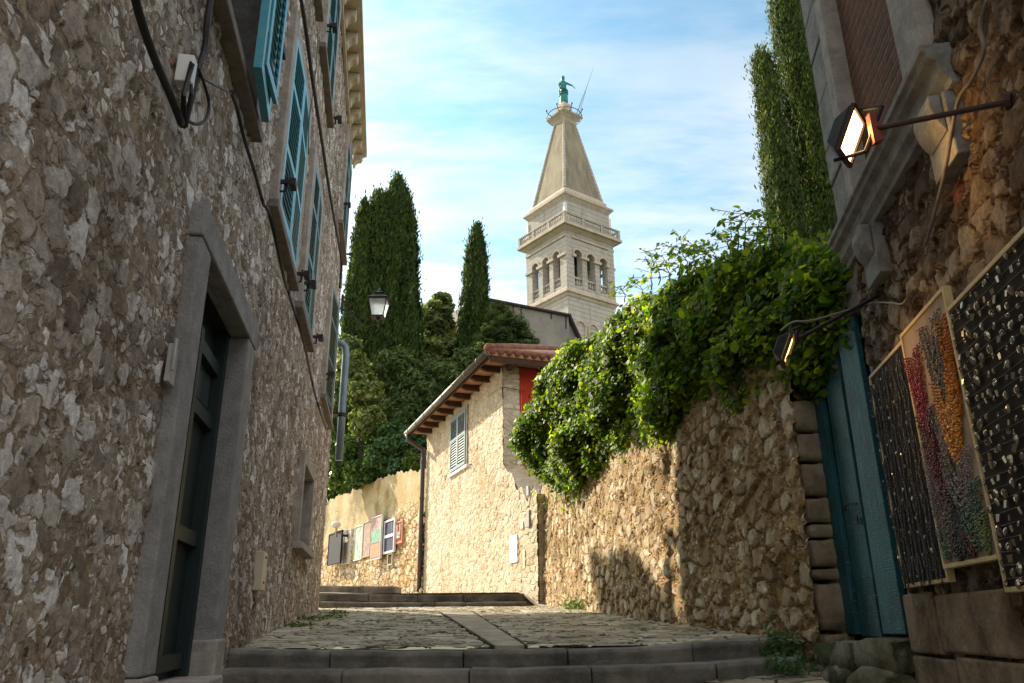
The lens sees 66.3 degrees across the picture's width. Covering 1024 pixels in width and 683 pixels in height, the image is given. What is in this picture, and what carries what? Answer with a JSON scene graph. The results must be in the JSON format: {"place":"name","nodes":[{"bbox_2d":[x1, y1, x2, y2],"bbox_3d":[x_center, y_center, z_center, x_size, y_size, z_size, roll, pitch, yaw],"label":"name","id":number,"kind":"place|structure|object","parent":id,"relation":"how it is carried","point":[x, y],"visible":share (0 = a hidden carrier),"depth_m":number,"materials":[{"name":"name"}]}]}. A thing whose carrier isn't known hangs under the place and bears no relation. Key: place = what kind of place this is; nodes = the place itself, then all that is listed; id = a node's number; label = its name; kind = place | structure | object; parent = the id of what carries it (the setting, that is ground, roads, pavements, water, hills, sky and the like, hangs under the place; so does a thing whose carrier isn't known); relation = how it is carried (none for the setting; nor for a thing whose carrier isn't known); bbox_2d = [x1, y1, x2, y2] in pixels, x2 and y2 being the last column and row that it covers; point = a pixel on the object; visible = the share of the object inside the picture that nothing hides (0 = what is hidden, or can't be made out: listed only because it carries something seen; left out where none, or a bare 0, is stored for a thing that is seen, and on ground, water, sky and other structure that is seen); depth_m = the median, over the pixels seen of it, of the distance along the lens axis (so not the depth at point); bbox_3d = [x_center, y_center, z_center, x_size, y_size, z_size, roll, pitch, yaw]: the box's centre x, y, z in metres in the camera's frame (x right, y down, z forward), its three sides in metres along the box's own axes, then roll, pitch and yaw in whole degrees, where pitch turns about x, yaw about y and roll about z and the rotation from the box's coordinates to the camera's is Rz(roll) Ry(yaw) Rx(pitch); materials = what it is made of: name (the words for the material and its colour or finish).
{"place":"outdoors","nodes":[
{"label":"outdoors","id":0,"kind":"place"},
{"bbox_2d":[281,619,330,626],"bbox_3d":[-2.618,3.354,9.311,0.755,0.125,0.734,9,-22,-25],"label":"weed tuft","id":1,"kind":"object","parent":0,"point":[293,624],"visible":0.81,"depth_m":9.20,"materials":[{"name":"green plant"}]},
{"bbox_2d":[318,609,356,614],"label":"weed tuft","id":2,"kind":"object","parent":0,"point":[340,612],"visible":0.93,"depth_m":12.46,"materials":[{"name":"green plant"}]},
{"bbox_2d":[320,646,538,649],"bbox_3d":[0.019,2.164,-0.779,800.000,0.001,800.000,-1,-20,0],"label":"ground","id":3,"kind":"structure","parent":0,"point":[419,648],"depth_m":80.21,"materials":[{"name":"grey stone"}]},
{"bbox_2d":[320,592,545,604],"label":"lane","id":4,"kind":"structure","parent":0,"point":[531,600],"depth_m":15.92,"materials":[{"name":"stone"}]},
{"bbox_2d":[320,585,400,593],"bbox_3d":[-3.582,5.902,18.503,1.823,0.259,0.805,-1,-20,0],"label":"stone step","id":5,"kind":"object","parent":4,"relation":"on","point":[368,589],"visible":0.53,"depth_m":18.15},
{"bbox_2d":[320,469,425,594],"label":"garden wall","id":6,"kind":"structure","parent":4,"relation":"on","point":[397,496],"depth_m":29.55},
{"bbox_2d":[327,530,347,565],"bbox_3d":[-7.481,8.947,33.909,0.442,1.342,2.136,9,-22,-25],"label":"display board","id":7,"kind":"object","parent":6,"relation":"attached to","point":[335,546],"visible":0.95,"depth_m":33.67,"materials":[{"name":"black metal"}]},
{"bbox_2d":[331,521,340,535],"bbox_3d":[-7.633,8.099,33.973,0.406,0.612,0.400,-1,-20,0],"label":"wall lamp","id":8,"kind":"object","parent":7,"relation":"attached to","point":[336,525],"visible":1,"depth_m":33.89,"materials":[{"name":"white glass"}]},
{"bbox_2d":[342,528,352,564],"bbox_3d":[-6.939,8.697,33.215,0.142,1.413,1.070,9,-22,-25],"label":"display board","id":9,"kind":"object","parent":6,"relation":"attached to","point":[347,549],"visible":0.91,"depth_m":33.14,"materials":[{"name":"white paint"}]},
{"bbox_2d":[327,433,384,494],"bbox_3d":[-6.441,4.968,32.736,3.389,2.717,1.820,-16,-25,37],"label":"shrub","id":10,"kind":"object","parent":6,"relation":"on","point":[350,471],"visible":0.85,"depth_m":32.49,"materials":[{"name":"green plant"}]},
{"bbox_2d":[353,524,362,560],"bbox_3d":[-6.191,8.176,31.830,0.142,1.360,1.140,9,-22,-25],"label":"display board","id":11,"kind":"object","parent":6,"relation":"attached to","point":[358,538],"visible":0.94,"depth_m":31.82,"materials":[{"name":"green paint"}]},
{"bbox_2d":[361,520,371,557],"bbox_3d":[-5.682,7.792,30.898,0.142,1.363,1.004,9,-22,-25],"label":"display board","id":12,"kind":"object","parent":6,"relation":"attached to","point":[366,541],"visible":0.74,"depth_m":30.86,"materials":[{"name":"pink wood"}]},
{"bbox_2d":[370,514,386,560],"bbox_3d":[-4.957,7.348,29.335,0.312,1.578,1.192,9,-22,-25],"label":"display board","id":13,"kind":"object","parent":6,"relation":"attached to","point":[376,537],"visible":0.95,"depth_m":29.17,"materials":[{"name":"multicoloured paint"}]},
{"bbox_2d":[383,518,396,553],"bbox_3d":[-4.350,7.029,28.294,0.212,1.180,1.180,9,-22,-25],"label":"display board","id":14,"kind":"object","parent":6,"relation":"attached to","point":[389,539],"visible":0.94,"depth_m":28.18,"materials":[{"name":"white paint"}]},
{"bbox_2d":[387,553,393,565],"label":"display board","id":15,"kind":"object","parent":6,"relation":"attached to","point":[390,559],"visible":1,"depth_m":27.88,"materials":[{"name":"yellow wood"}]},
{"bbox_2d":[395,520,404,543],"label":"display board","id":16,"kind":"object","parent":6,"relation":"attached to","point":[400,532],"visible":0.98,"depth_m":27.41,"materials":[{"name":"red metal"}]},
{"bbox_2d":[402,450,426,471],"bbox_3d":[-3.590,4.557,28.853,1.076,1.155,0.779,-16,-25,37],"label":"shrub","id":17,"kind":"object","parent":6,"relation":"on","point":[410,460],"visible":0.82,"depth_m":28.67,"materials":[{"name":"green plant"}]},
{"bbox_2d":[319,593,523,602],"bbox_3d":[-1.796,5.139,15.735,4.071,0.206,0.620,-1,-20,0],"label":"stone step","id":18,"kind":"object","parent":4,"relation":"on","point":[425,598],"visible":0.91,"depth_m":15.47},
{"bbox_2d":[243,605,805,649],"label":"street","id":19,"kind":"structure","parent":0,"point":[549,626],"depth_m":8.27,"materials":[{"name":"stone"}]},
{"bbox_2d":[297,615,331,620],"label":"weed tuft","id":20,"kind":"object","parent":19,"relation":"on","point":[305,617],"visible":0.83,"depth_m":10.65,"materials":[{"name":"green plant"}]},
{"bbox_2d":[309,613,346,618],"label":"weed tuft","id":21,"kind":"object","parent":19,"relation":"on","point":[316,616],"visible":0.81,"depth_m":11.11,"materials":[{"name":"green plant"}]},
{"bbox_2d":[318,601,526,607],"bbox_3d":[-1.725,5.186,15.347,4.020,0.218,0.617,-1,-20,0],"label":"stone step","id":22,"kind":"object","parent":19,"relation":"on","point":[328,604],"visible":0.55,"depth_m":15.09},
{"bbox_2d":[404,343,558,604],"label":"stone house","id":23,"kind":"structure","parent":19,"relation":"on","point":[484,532],"depth_m":20.35,"materials":[{"name":"stone"}]},
{"bbox_2d":[448,404,468,477],"bbox_3d":[-1.415,2.932,22.863,0.403,1.805,1.920,6,-21,-19],"label":"window","id":24,"kind":"structure","parent":23,"relation":"in","point":[458,461],"depth_m":22.80,"materials":[{"name":"wood"}]},
{"bbox_2d":[441,611,524,648],"bbox_3d":[-0.410,3.474,9.564,0.492,0.467,6.924,3,-20,-8],"label":"drain channel","id":25,"kind":"object","parent":19,"relation":"on","point":[496,637],"visible":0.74,"depth_m":8.16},
{"bbox_2d":[438,611,527,648],"bbox_3d":[-0.461,3.456,9.583,0.551,0.420,6.972,2,-20,-8],"label":"drain joint","id":26,"kind":"object","parent":25,"relation":"on","point":[483,640],"visible":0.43,"depth_m":7.71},
{"bbox_2d":[227,636,788,668],"bbox_3d":[0.042,2.550,6.374,4.502,0.248,0.625,1,-20,-4],"label":"stone step","id":27,"kind":"object","parent":19,"relation":"on","point":[707,650],"visible":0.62,"depth_m":6.13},
{"bbox_2d":[757,609,821,656],"bbox_3d":[2.146,2.365,6.300,0.495,0.413,0.451,10,-22,-26],"label":"weed tuft","id":28,"kind":"object","parent":27,"relation":"on","point":[784,648],"visible":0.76,"depth_m":6.25,"materials":[{"name":"green plant"}]},
{"bbox_2d":[559,595,588,609],"bbox_3d":[1.143,4.444,13.310,0.675,0.283,1.980,-1,-20,0],"label":"weed tuft","id":29,"kind":"object","parent":19,"relation":"on","point":[573,604],"visible":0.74,"depth_m":13.20,"materials":[{"name":"green plant"}]},
{"bbox_2d":[539,301,854,663],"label":"rubble wall","id":30,"kind":"structure","parent":19,"relation":"on","point":[722,529],"depth_m":8.29,"materials":[{"name":"stone"}]},
{"bbox_2d":[506,205,864,516],"bbox_3d":[2.287,0.773,11.717,2.499,3.875,11.722,5,-20,-14],"label":"ivy","id":31,"kind":"object","parent":30,"relation":"on","point":[636,363],"visible":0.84,"depth_m":9.38,"materials":[{"name":"green plant"}]},
{"bbox_2d":[811,277,910,640],"bbox_3d":[2.900,0.976,6.176,0.538,2.700,2.100,-1,-20,0],"label":"plank door","id":32,"kind":"structure","parent":30,"relation":"attached to","point":[873,589],"depth_m":6.06,"materials":[{"name":"teal paint"}]},
{"bbox_2d":[327,0,786,501],"label":"sky","id":33,"kind":"structure","parent":0,"point":[459,93],"materials":[{"name":"blue"}]},
{"bbox_2d":[700,671,827,682],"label":"street","id":34,"kind":"structure","parent":0,"point":[812,677],"depth_m":5.78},
{"bbox_2d":[0,0,366,682],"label":"stone building","id":35,"kind":"structure","parent":34,"relation":"on","point":[164,448],"depth_m":3.91,"materials":[{"name":"stone"}]},
{"bbox_2d":[131,0,184,126],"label":"wall cable","id":36,"kind":"object","parent":35,"relation":"attached to","point":[153,54],"depth_m":3.38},
{"bbox_2d":[174,54,196,128],"bbox_3d":[-1.603,-1.266,3.841,0.098,0.436,0.277,10,-22,-26],"label":"cable joint","id":37,"kind":"object","parent":35,"relation":"attached to","point":[185,73],"visible":0.98,"depth_m":3.87,"materials":[{"name":"white paint"}]},
{"bbox_2d":[189,67,210,125],"bbox_3d":[-1.608,-1.218,4.043,0.032,0.374,0.249,-1,-20,0],"label":"wall cable","id":38,"kind":"object","parent":37,"relation":"attached to","point":[204,120],"depth_m":4.10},
{"bbox_2d":[150,291,229,679],"bbox_3d":[-2.117,0.769,4.832,0.240,2.460,1.460,3,-20,-9],"label":"door","id":39,"kind":"structure","parent":35,"relation":"in","point":[185,567],"depth_m":5.21,"materials":[{"name":"teal"}]},
{"bbox_2d":[183,0,213,127],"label":"wall cable","id":40,"kind":"object","parent":35,"relation":"attached to","point":[205,40],"depth_m":4.20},
{"bbox_2d":[213,0,288,142],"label":"window","id":41,"kind":"structure","parent":35,"relation":"in","point":[253,31],"depth_m":5.56,"materials":[{"name":"teal wood"}]},
{"bbox_2d":[229,90,326,430],"bbox_3d":[-2.361,0.156,8.969,0.212,0.576,8.945,3,-20,-9],"label":"wall cable","id":42,"kind":"object","parent":35,"relation":"attached to","point":[236,106],"depth_m":5.95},
{"bbox_2d":[267,6,311,290],"bbox_3d":[-2.432,-1.938,8.115,0.450,2.255,1.900,3,-20,-9],"label":"window","id":43,"kind":"structure","parent":35,"relation":"in","point":[290,159],"depth_m":7.77,"materials":[{"name":"wood"}]},
{"bbox_2d":[292,450,315,558],"bbox_3d":[-3.088,2.289,10.837,0.916,1.255,1.896,-1,-20,0],"label":"window","id":44,"kind":"structure","parent":35,"relation":"in","point":[301,541],"depth_m":10.92,"materials":[{"name":"stone"}]},
{"bbox_2d":[295,143,323,351],"bbox_3d":[-2.775,-1.194,10.173,0.450,2.255,1.630,3,-20,-9],"label":"window","id":45,"kind":"structure","parent":35,"relation":"in","point":[305,305],"depth_m":9.86,"materials":[{"name":"wood"}]},
{"bbox_2d":[308,29,317,154],"bbox_3d":[-2.340,-2.954,9.227,0.010,1.642,0.187,3,-20,-9],"label":"wall cable","id":46,"kind":"object","parent":35,"relation":"attached to","point":[312,93],"depth_m":9.18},
{"bbox_2d":[314,0,323,21],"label":"window","id":47,"kind":"structure","parent":35,"relation":"in","point":[319,14],"depth_m":9.72,"materials":[{"name":"stone"}]},
{"bbox_2d":[299,0,342,287],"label":"wall cable","id":48,"kind":"object","parent":35,"relation":"attached to","point":[302,7],"depth_m":9.91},
{"bbox_2d":[320,273,339,429],"bbox_3d":[-3.416,0.220,14.086,0.470,2.255,2.210,3,-20,-9],"label":"window","id":49,"kind":"structure","parent":35,"relation":"in","point":[332,313],"depth_m":13.58,"materials":[{"name":"wood"}]},
{"bbox_2d":[319,0,341,127],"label":"window","id":50,"kind":"structure","parent":35,"relation":"in","point":[329,41],"depth_m":11.24,"materials":[{"name":"wood"}]},
{"bbox_2d":[338,124,351,265],"bbox_3d":[-3.580,-2.993,16.081,0.450,2.255,1.910,3,-20,-9],"label":"window","id":51,"kind":"structure","parent":35,"relation":"in","point":[343,221],"depth_m":15.63,"materials":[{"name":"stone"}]},
{"bbox_2d":[340,288,390,327],"bbox_3d":[-3.153,-0.726,16.851,1.026,0.954,0.450,-1,-20,0],"label":"wall lantern","id":52,"kind":"object","parent":35,"relation":"attached to","point":[379,302],"depth_m":16.71,"materials":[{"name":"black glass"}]},
{"bbox_2d":[222,656,800,682],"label":"stone step","id":53,"kind":"object","parent":34,"relation":"on","point":[709,670],"visible":0.84,"depth_m":5.77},
{"bbox_2d":[803,637,921,682],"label":"threshold","id":54,"kind":"object","parent":34,"relation":"on","point":[880,660],"visible":0.67,"depth_m":5.17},
{"bbox_2d":[800,0,1023,682],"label":"stone building","id":55,"kind":"structure","parent":34,"relation":"on","point":[899,60],"depth_m":4.22,"materials":[{"name":"stone"}]},
{"bbox_2d":[773,289,882,368],"bbox_3d":[2.038,-0.108,5.004,1.005,0.651,0.190,9,-22,-25],"label":"floodlight","id":56,"kind":"object","parent":55,"relation":"attached to","point":[784,347],"visible":0.94,"depth_m":4.81,"materials":[{"name":"black metal"}]},
{"bbox_2d":[780,298,907,330],"bbox_3d":[2.063,-0.165,5.002,0.740,0.326,0.534,-6,-20,14],"label":"lamp cable","id":57,"kind":"object","parent":56,"relation":"attached to","point":[788,324],"visible":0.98,"depth_m":4.84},
{"bbox_2d":[869,341,955,587],"bbox_3d":[2.438,0.757,4.761,0.117,1.380,0.780,-4,-20,9],"label":"jewellery board","id":58,"kind":"object","parent":55,"relation":"attached to","point":[948,575],"visible":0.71,"depth_m":4.74,"materials":[{"name":"black fabric"}]},
{"bbox_2d":[870,384,908,587],"bbox_3d":[2.421,0.903,5.045,0.020,1.305,0.109,-4,-20,9],"label":"cord strand","id":59,"kind":"object","parent":58,"relation":"hanging from","point":[889,491],"visible":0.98,"depth_m":5.02},
{"bbox_2d":[876,370,914,585],"bbox_3d":[2.396,0.829,4.915,0.020,1.341,0.109,-4,-20,9],"label":"cord strand","id":60,"kind":"object","parent":58,"relation":"hanging from","point":[899,510],"visible":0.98,"depth_m":4.89},
{"bbox_2d":[882,367,924,586],"bbox_3d":[2.372,0.790,4.771,0.020,1.347,0.109,-4,-20,9],"label":"cord strand","id":61,"kind":"object","parent":58,"relation":"hanging from","point":[902,473],"visible":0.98,"depth_m":4.74},
{"bbox_2d":[888,359,932,584],"bbox_3d":[2.347,0.745,4.631,0.020,1.331,0.109,-4,-20,9],"label":"cord strand","id":62,"kind":"object","parent":58,"relation":"hanging from","point":[925,559],"visible":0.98,"depth_m":4.61},
{"bbox_2d":[895,354,943,583],"bbox_3d":[2.322,0.696,4.491,0.020,1.325,0.109,-4,-20,9],"label":"cord strand","id":63,"kind":"object","parent":58,"relation":"hanging from","point":[914,438],"visible":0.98,"depth_m":4.47},
{"bbox_2d":[827,92,1011,167],"bbox_3d":[1.913,-1.062,3.719,0.809,0.371,0.220,-18,-26,39],"label":"floodlight","id":64,"kind":"object","parent":55,"relation":"attached to","point":[847,130],"visible":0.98,"depth_m":3.84,"materials":[{"name":"black metal"}]},
{"bbox_2d":[900,286,997,568],"bbox_3d":[2.300,0.463,4.056,0.137,1.330,0.730,-4,-20,9],"label":"jewellery board","id":65,"kind":"object","parent":55,"relation":"attached to","point":[942,299],"visible":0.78,"depth_m":4.05,"materials":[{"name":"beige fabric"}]},
{"bbox_2d":[902,342,928,431],"bbox_3d":[2.263,0.273,4.370,0.035,0.474,0.286,-4,-20,9],"label":"bead necklace","id":66,"kind":"object","parent":65,"relation":"hanging from","point":[917,383],"visible":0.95,"depth_m":4.35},
{"bbox_2d":[915,404,941,484],"bbox_3d":[2.261,0.573,4.232,0.038,0.417,0.264,-4,-20,9],"label":"bead necklace","id":67,"kind":"object","parent":65,"relation":"hanging from","point":[930,445],"visible":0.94,"depth_m":4.21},
{"bbox_2d":[916,308,945,400],"bbox_3d":[2.211,0.094,4.103,0.035,0.455,0.336,-4,-20,9],"label":"bead necklace","id":68,"kind":"object","parent":65,"relation":"hanging from","point":[933,358],"visible":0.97,"depth_m":4.09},
{"bbox_2d":[919,442,944,558],"bbox_3d":[2.285,0.855,4.264,0.032,0.631,0.075,-4,-20,11],"label":"bead necklace","id":69,"kind":"object","parent":65,"relation":"hanging from","point":[929,485],"visible":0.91,"depth_m":4.26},
{"bbox_2d":[927,397,948,455],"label":"bead necklace","id":70,"kind":"object","parent":65,"relation":"hanging from","point":[937,422],"visible":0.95,"depth_m":4.09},
{"bbox_2d":[932,463,949,506],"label":"bead necklace","id":71,"kind":"object","parent":65,"relation":"hanging from","point":[940,483],"visible":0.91,"depth_m":4.10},
{"bbox_2d":[930,481,955,556],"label":"bead necklace","id":72,"kind":"object","parent":65,"relation":"hanging from","point":[943,512],"visible":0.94,"depth_m":4.07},
{"bbox_2d":[935,530,950,560],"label":"bead necklace","id":73,"kind":"object","parent":65,"relation":"hanging from","point":[945,552],"visible":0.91,"depth_m":4.11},
{"bbox_2d":[928,364,963,464],"bbox_3d":[2.207,0.387,3.956,0.040,0.490,0.367,-4,-20,9],"label":"bead necklace","id":74,"kind":"object","parent":65,"relation":"hanging from","point":[947,416],"visible":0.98,"depth_m":3.92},
{"bbox_2d":[937,448,957,495],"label":"bead necklace","id":75,"kind":"object","parent":65,"relation":"hanging from","point":[949,475],"visible":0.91,"depth_m":4.00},
{"bbox_2d":[933,312,962,415],"bbox_3d":[2.183,0.120,3.911,0.035,0.516,0.162,-4,-20,8],"label":"bead necklace","id":76,"kind":"object","parent":65,"relation":"hanging from","point":[947,354],"visible":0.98,"depth_m":3.90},
{"bbox_2d":[939,518,967,560],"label":"bead necklace","id":77,"kind":"object","parent":65,"relation":"hanging from","point":[958,554],"visible":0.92,"depth_m":3.94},
{"bbox_2d":[939,445,972,514],"bbox_3d":[2.218,0.707,3.892,0.033,0.312,0.410,-4,-20,9],"label":"bead necklace","id":78,"kind":"object","parent":65,"relation":"hanging from","point":[960,484],"visible":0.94,"depth_m":3.84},
{"bbox_2d":[946,491,970,557],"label":"bead necklace","id":79,"kind":"object","parent":65,"relation":"hanging from","point":[957,519],"visible":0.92,"depth_m":3.91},
{"bbox_2d":[949,475,982,551],"bbox_3d":[2.208,0.841,3.776,0.036,0.334,0.361,-4,-20,9],"label":"bead necklace","id":80,"kind":"object","parent":65,"relation":"hanging from","point":[974,502],"visible":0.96,"depth_m":3.73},
{"bbox_2d":[962,526,977,557],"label":"bead necklace","id":81,"kind":"object","parent":65,"relation":"hanging from","point":[969,548],"visible":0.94,"depth_m":3.77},
{"bbox_2d":[972,508,991,554],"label":"bead necklace","id":82,"kind":"object","parent":65,"relation":"hanging from","point":[985,538],"visible":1,"depth_m":3.62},
{"bbox_2d":[924,0,988,245],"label":"lamp cable","id":83,"kind":"object","parent":55,"relation":"attached to","point":[973,76],"visible":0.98,"depth_m":3.73,"materials":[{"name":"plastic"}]},
{"bbox_2d":[946,227,1023,592],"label":"jewellery board","id":84,"kind":"object","parent":55,"relation":"attached to","point":[1015,280],"visible":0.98,"depth_m":3.39,"materials":[{"name":"black fabric"}]},
{"bbox_2d":[977,419,984,429],"bbox_3d":[2.124,0.375,3.554,0.030,0.051,0.031,9,-22,-25],"label":"pendant","id":85,"kind":"object","parent":84,"relation":"hanging from","point":[980,424],"visible":1,"depth_m":3.54,"materials":[{"name":"silver metal"}]},
{"bbox_2d":[984,331,991,340],"bbox_3d":[2.079,-0.024,3.423,0.029,0.051,0.029,5,-21,-15],"label":"pendant","id":86,"kind":"object","parent":84,"relation":"hanging from","point":[987,335],"visible":1,"depth_m":3.41,"materials":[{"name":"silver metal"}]},
{"bbox_2d":[995,525,1002,536],"bbox_3d":[2.136,0.831,3.437,0.030,0.051,0.031,-5,-20,11],"label":"pendant","id":87,"kind":"object","parent":84,"relation":"hanging from","point":[999,530],"visible":0.93,"depth_m":3.43,"materials":[{"name":"silver metal"}]},
{"bbox_2d":[1007,453,1015,465],"bbox_3d":[2.090,0.494,3.281,0.030,0.052,0.030,-15,-24,34],"label":"pendant","id":88,"kind":"object","parent":84,"relation":"hanging from","point":[1011,459],"visible":1,"depth_m":3.27,"materials":[{"name":"silver metal"}]},
{"bbox_2d":[1007,285,1015,295],"bbox_3d":[2.031,-0.208,3.188,0.029,0.049,0.028,-4,-20,10],"label":"pendant","id":89,"kind":"object","parent":84,"relation":"hanging from","point":[1011,290],"visible":0.97,"depth_m":3.18,"materials":[{"name":"silver metal"}]},
{"bbox_2d":[1008,320,1015,330],"bbox_3d":[2.042,-0.067,3.203,0.026,0.046,0.027,-2,-20,4],"label":"pendant","id":90,"kind":"object","parent":84,"relation":"hanging from","point":[1011,325],"visible":1,"depth_m":3.20,"materials":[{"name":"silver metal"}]},
{"bbox_2d":[1016,562,1023,574],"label":"pendant","id":91,"kind":"object","parent":84,"relation":"hanging from","point":[1020,568],"visible":1,"depth_m":3.26,"materials":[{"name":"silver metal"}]},
{"bbox_2d":[756,640,819,675],"bbox_3d":[2.079,2.372,5.869,0.534,0.252,0.465,11,-23,-29],"label":"weed tuft","id":92,"kind":"object","parent":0,"point":[793,668],"visible":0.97,"depth_m":5.83,"materials":[{"name":"green plant"}]},
{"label":"garden terrain","id":93,"kind":"structure","parent":0,"visible":0},
{"bbox_2d":[326,189,374,502],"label":"cypress tree","id":94,"kind":"object","parent":93,"relation":"on","point":[355,285],"visible":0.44,"depth_m":41.24,"materials":[{"name":"green plant"}]},
{"bbox_2d":[327,183,390,492],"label":"cypress tree","id":95,"kind":"object","parent":93,"relation":"on","point":[379,225],"visible":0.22,"depth_m":42.57,"materials":[{"name":"green plant"}]},
{"bbox_2d":[336,333,387,457],"bbox_3d":[-6.410,2.369,33.113,1.948,6.168,2.924,17,-26,-40],"label":"broadleaf tree","id":96,"kind":"object","parent":93,"relation":"on","point":[366,396],"visible":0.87,"depth_m":32.38,"materials":[{"name":"green plant"}]},
{"bbox_2d":[327,170,426,496],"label":"cypress tree","id":97,"kind":"object","parent":93,"relation":"on","point":[403,324],"visible":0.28,"depth_m":43.02,"materials":[{"name":"green plant"}]},
{"bbox_2d":[363,420,426,474],"bbox_3d":[-4.359,4.203,30.714,3.267,2.541,1.792,-12,-23,30],"label":"shrub","id":98,"kind":"object","parent":93,"relation":"on","point":[387,449],"visible":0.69,"depth_m":30.40,"materials":[{"name":"green plant"}]},
{"bbox_2d":[371,341,487,426],"bbox_3d":[-3.906,2.664,39.405,7.090,6.473,4.583,-1,-20,0],"label":"broadleaf tree","id":99,"kind":"object","parent":93,"relation":"on","point":[415,388],"visible":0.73,"depth_m":38.64,"materials":[{"name":"green plant"}]},
{"bbox_2d":[420,291,458,362],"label":"broadleaf tree","id":100,"kind":"object","parent":93,"relation":"on","point":[441,330],"visible":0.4,"depth_m":50.21,"materials":[{"name":"green plant"}]},
{"bbox_2d":[454,217,491,354],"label":"cypress tree","id":101,"kind":"object","parent":93,"relation":"on","point":[474,304],"visible":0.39,"depth_m":49.49,"materials":[{"name":"green plant"}]},
{"bbox_2d":[469,300,540,347],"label":"pine tree","id":102,"kind":"object","parent":93,"relation":"on","point":[504,326],"visible":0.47,"depth_m":46.31,"materials":[{"name":"green plant"}]},
{"bbox_2d":[452,298,581,348],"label":"church nave","id":103,"kind":"structure","parent":93,"relation":"on","point":[552,327],"depth_m":71.58,"materials":[{"name":"stone"}]},
{"bbox_2d":[517,67,621,341],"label":"bell tower","id":104,"kind":"structure","parent":93,"relation":"on","point":[570,241],"depth_m":92.07,"materials":[{"name":"stone"}]},
{"bbox_2d":[558,76,574,102],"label":"statue","id":105,"kind":"object","parent":104,"relation":"on","point":[563,90],"visible":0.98,"depth_m":101.67,"materials":[{"name":"green metal"}]},
{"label":"hill terrain","id":106,"kind":"structure","parent":0,"visible":0},
{"bbox_2d":[741,41,818,248],"bbox_3d":[9.507,-1.919,26.176,2.121,19.802,2.244,-1,-20,0],"label":"cypress tree","id":107,"kind":"object","parent":106,"relation":"on","point":[782,190],"visible":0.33,"depth_m":27.42,"materials":[{"name":"green plant"}]},
{"bbox_2d":[765,0,837,244],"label":"cypress tree","id":108,"kind":"object","parent":106,"relation":"on","point":[787,28],"visible":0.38,"depth_m":28.54,"materials":[{"name":"green plant"}]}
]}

